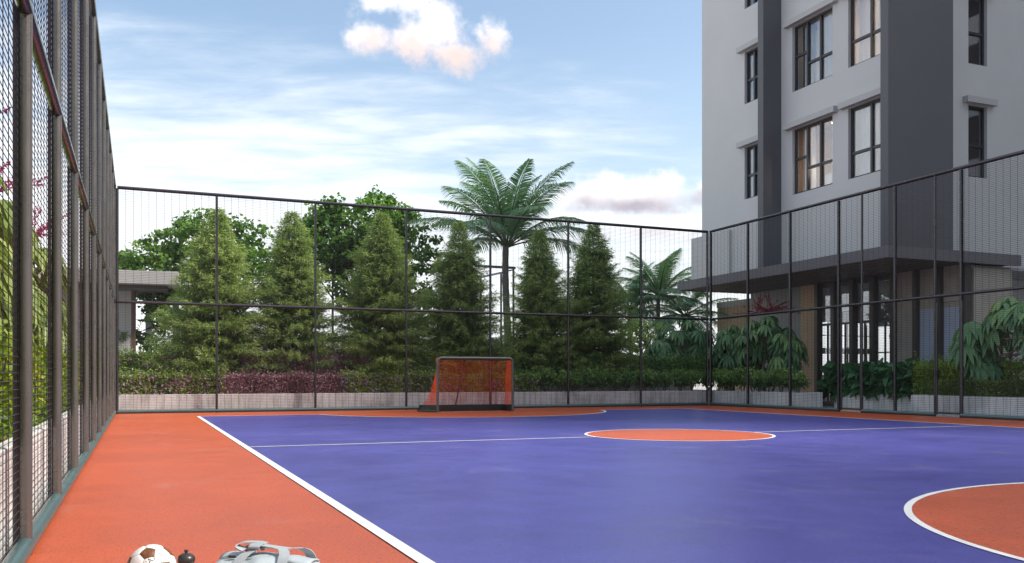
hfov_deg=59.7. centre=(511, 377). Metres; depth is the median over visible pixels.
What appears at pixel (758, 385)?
shrub
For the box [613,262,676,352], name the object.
palm tree
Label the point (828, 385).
broad leaved plants
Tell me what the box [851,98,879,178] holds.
window
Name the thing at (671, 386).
planter
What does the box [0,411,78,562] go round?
planter
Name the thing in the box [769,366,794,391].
shrub
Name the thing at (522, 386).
flowering hedge
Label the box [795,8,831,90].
window
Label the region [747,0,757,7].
window
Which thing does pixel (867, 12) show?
window
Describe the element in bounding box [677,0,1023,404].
apartment tower
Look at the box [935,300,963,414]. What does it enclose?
gate
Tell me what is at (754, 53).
window
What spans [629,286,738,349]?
palm tree
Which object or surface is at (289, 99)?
sky
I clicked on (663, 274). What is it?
palm tree
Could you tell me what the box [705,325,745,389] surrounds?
umbrella tree
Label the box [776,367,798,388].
shrub
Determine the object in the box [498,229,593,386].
conifer
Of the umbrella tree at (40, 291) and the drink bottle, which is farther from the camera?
the umbrella tree at (40, 291)
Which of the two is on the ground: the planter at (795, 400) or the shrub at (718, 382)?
the planter at (795, 400)
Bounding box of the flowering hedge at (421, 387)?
[337,366,450,392]
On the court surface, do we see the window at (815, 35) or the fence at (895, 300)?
the fence at (895, 300)
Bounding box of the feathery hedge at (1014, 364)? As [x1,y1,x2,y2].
[911,344,1023,396]
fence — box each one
[0,0,115,562]
[116,186,708,413]
[709,150,1023,420]
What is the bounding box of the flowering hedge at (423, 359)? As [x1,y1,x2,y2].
[370,345,519,376]
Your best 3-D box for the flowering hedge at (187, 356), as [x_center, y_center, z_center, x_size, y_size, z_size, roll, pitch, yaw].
[-10.527,-0.427,26.373,4.372,1.226,1.018,0,0,-23]
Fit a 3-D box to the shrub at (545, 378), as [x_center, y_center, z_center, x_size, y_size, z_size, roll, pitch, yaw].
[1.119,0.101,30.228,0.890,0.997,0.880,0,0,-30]
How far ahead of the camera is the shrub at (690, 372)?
32.33 m
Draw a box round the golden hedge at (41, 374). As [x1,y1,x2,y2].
[0,319,66,440]
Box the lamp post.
[329,263,333,333]
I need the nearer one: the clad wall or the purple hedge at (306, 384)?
the purple hedge at (306, 384)
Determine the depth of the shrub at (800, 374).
28.41 m
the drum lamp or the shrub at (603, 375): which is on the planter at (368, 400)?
the shrub at (603, 375)
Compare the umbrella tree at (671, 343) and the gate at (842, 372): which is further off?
the umbrella tree at (671, 343)
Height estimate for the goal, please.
1.597 m
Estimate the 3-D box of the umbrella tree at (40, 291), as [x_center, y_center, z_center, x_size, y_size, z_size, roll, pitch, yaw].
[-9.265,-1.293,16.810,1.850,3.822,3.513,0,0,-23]
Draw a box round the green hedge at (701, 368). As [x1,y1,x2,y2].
[515,350,723,379]
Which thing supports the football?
on the court surface
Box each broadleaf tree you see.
[119,207,285,353]
[287,184,443,338]
[618,315,674,357]
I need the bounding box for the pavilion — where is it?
[36,267,181,354]
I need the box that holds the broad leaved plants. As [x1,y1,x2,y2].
[815,351,966,402]
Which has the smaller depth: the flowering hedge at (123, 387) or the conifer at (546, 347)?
the flowering hedge at (123, 387)
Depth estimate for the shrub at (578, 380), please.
30.45 m
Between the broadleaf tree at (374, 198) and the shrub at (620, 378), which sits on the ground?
the broadleaf tree at (374, 198)
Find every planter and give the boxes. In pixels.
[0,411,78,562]
[119,390,705,409]
[128,380,689,393]
[701,390,822,406]
[834,393,910,410]
[911,394,1023,416]
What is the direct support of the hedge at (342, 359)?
in the planter at (671, 386)
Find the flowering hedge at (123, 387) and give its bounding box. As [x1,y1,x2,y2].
[119,365,225,393]
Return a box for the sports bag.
[216,540,319,562]
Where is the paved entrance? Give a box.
[840,409,860,411]
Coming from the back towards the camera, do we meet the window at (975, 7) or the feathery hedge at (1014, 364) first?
the window at (975, 7)
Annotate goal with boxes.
[417,356,513,411]
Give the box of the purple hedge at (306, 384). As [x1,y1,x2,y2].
[219,365,347,393]
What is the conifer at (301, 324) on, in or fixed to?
in the planter at (671, 386)
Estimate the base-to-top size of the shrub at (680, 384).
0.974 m
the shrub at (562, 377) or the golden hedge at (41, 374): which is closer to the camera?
the golden hedge at (41, 374)
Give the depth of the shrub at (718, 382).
32.10 m
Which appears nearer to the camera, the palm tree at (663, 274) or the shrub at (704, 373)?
the shrub at (704, 373)
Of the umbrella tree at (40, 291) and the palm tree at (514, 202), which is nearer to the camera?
the umbrella tree at (40, 291)
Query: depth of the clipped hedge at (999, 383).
22.08 m
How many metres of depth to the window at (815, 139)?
33.97 m
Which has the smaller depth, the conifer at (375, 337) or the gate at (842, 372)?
the gate at (842, 372)
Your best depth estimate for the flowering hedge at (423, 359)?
29.55 m
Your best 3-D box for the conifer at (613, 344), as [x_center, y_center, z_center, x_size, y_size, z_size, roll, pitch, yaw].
[2.927,-2.523,32.916,4.702,6.450,4.559,-1,-1,32]
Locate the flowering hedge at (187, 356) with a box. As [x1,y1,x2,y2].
[119,343,232,374]
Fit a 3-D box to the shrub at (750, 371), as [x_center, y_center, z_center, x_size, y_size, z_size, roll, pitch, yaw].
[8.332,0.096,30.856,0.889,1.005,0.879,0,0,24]
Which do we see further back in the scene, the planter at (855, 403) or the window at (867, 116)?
the window at (867, 116)
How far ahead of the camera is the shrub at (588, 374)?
30.65 m
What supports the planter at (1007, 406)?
on the ground
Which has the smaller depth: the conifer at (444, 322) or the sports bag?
the sports bag
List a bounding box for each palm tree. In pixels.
[404,157,585,346]
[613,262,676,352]
[616,248,712,323]
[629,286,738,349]
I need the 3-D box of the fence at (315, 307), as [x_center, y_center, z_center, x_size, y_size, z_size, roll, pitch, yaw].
[-1.906,-2.123,28.142,19.360,6.246,0.112,0,0,-23]
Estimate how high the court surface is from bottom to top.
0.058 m
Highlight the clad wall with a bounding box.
[717,299,750,390]
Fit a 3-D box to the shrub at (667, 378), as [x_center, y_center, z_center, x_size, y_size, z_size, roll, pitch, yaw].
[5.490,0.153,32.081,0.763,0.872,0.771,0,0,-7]
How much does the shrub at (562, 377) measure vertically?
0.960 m
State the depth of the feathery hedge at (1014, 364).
24.29 m
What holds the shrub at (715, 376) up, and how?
on the planter at (795, 400)
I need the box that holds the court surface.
[26,405,1023,562]
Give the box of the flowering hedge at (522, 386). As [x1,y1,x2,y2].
[448,368,539,391]
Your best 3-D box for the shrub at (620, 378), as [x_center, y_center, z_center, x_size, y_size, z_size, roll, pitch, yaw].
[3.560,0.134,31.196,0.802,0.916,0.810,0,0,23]
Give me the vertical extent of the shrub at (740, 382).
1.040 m
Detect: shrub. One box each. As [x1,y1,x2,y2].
[522,370,543,387]
[532,367,558,391]
[549,367,573,390]
[564,372,585,390]
[573,365,597,390]
[592,367,616,390]
[605,368,625,390]
[616,368,638,390]
[631,368,654,390]
[644,369,664,390]
[657,370,675,390]
[670,367,693,390]
[684,368,703,390]
[700,371,713,387]
[705,367,724,390]
[713,368,730,390]
[718,369,737,390]
[730,366,751,390]
[739,366,758,390]
[750,370,765,391]
[754,370,775,391]
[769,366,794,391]
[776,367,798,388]
[787,369,810,392]
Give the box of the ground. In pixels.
[693,379,833,407]
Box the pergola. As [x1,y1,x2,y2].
[477,265,515,352]
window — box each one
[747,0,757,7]
[747,47,757,102]
[747,144,757,198]
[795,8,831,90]
[795,116,831,193]
[851,0,879,66]
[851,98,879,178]
[968,0,983,65]
[968,106,983,177]
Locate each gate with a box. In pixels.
[840,310,860,410]
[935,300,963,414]
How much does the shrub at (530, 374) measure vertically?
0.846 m
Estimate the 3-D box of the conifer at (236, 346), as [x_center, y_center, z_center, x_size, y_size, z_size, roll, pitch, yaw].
[-9.316,-2.320,27.505,4.580,5.912,4.670,1,0,44]
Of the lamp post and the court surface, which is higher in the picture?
the lamp post
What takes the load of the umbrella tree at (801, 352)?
in the planter at (795, 400)
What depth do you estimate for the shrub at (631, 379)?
31.29 m
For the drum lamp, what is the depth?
33.03 m
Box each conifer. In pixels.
[139,207,282,386]
[239,210,348,384]
[310,211,450,384]
[410,221,521,384]
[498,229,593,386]
[547,224,653,382]
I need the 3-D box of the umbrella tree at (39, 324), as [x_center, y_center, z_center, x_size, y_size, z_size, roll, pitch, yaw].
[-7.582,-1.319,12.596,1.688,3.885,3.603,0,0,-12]
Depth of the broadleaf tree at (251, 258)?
32.36 m
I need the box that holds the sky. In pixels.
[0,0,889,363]
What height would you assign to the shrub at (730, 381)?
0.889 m
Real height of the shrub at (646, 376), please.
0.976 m
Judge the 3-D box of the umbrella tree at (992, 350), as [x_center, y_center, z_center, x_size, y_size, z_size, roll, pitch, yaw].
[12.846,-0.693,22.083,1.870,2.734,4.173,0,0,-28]
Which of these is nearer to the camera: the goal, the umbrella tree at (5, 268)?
the umbrella tree at (5, 268)
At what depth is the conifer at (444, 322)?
30.16 m
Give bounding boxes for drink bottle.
[177,549,194,562]
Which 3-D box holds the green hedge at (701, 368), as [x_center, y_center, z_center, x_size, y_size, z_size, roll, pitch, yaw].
[4.028,-0.412,32.535,8.777,1.208,1.106,0,0,-23]
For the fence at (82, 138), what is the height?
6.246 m
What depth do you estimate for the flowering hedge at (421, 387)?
27.88 m
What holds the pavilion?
on the ground
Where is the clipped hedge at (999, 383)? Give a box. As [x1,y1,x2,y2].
[927,379,1023,396]
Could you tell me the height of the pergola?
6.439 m
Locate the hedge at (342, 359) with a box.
[239,346,372,374]
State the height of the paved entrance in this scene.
0.056 m
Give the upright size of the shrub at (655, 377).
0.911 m
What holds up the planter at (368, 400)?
on the ground
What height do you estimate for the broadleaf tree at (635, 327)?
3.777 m
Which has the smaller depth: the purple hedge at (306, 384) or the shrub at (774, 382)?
the purple hedge at (306, 384)
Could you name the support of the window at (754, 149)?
in the apartment tower
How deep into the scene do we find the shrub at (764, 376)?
29.80 m
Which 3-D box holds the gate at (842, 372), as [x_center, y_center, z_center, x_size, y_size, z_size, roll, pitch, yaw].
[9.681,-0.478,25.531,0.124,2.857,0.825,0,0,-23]
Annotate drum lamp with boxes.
[825,173,831,184]
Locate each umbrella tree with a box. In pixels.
[0,107,33,345]
[0,161,47,346]
[5,206,66,352]
[644,316,713,373]
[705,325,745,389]
[725,292,808,390]
[947,296,1023,396]
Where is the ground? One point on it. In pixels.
(704, 388)
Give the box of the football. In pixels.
[127,544,175,562]

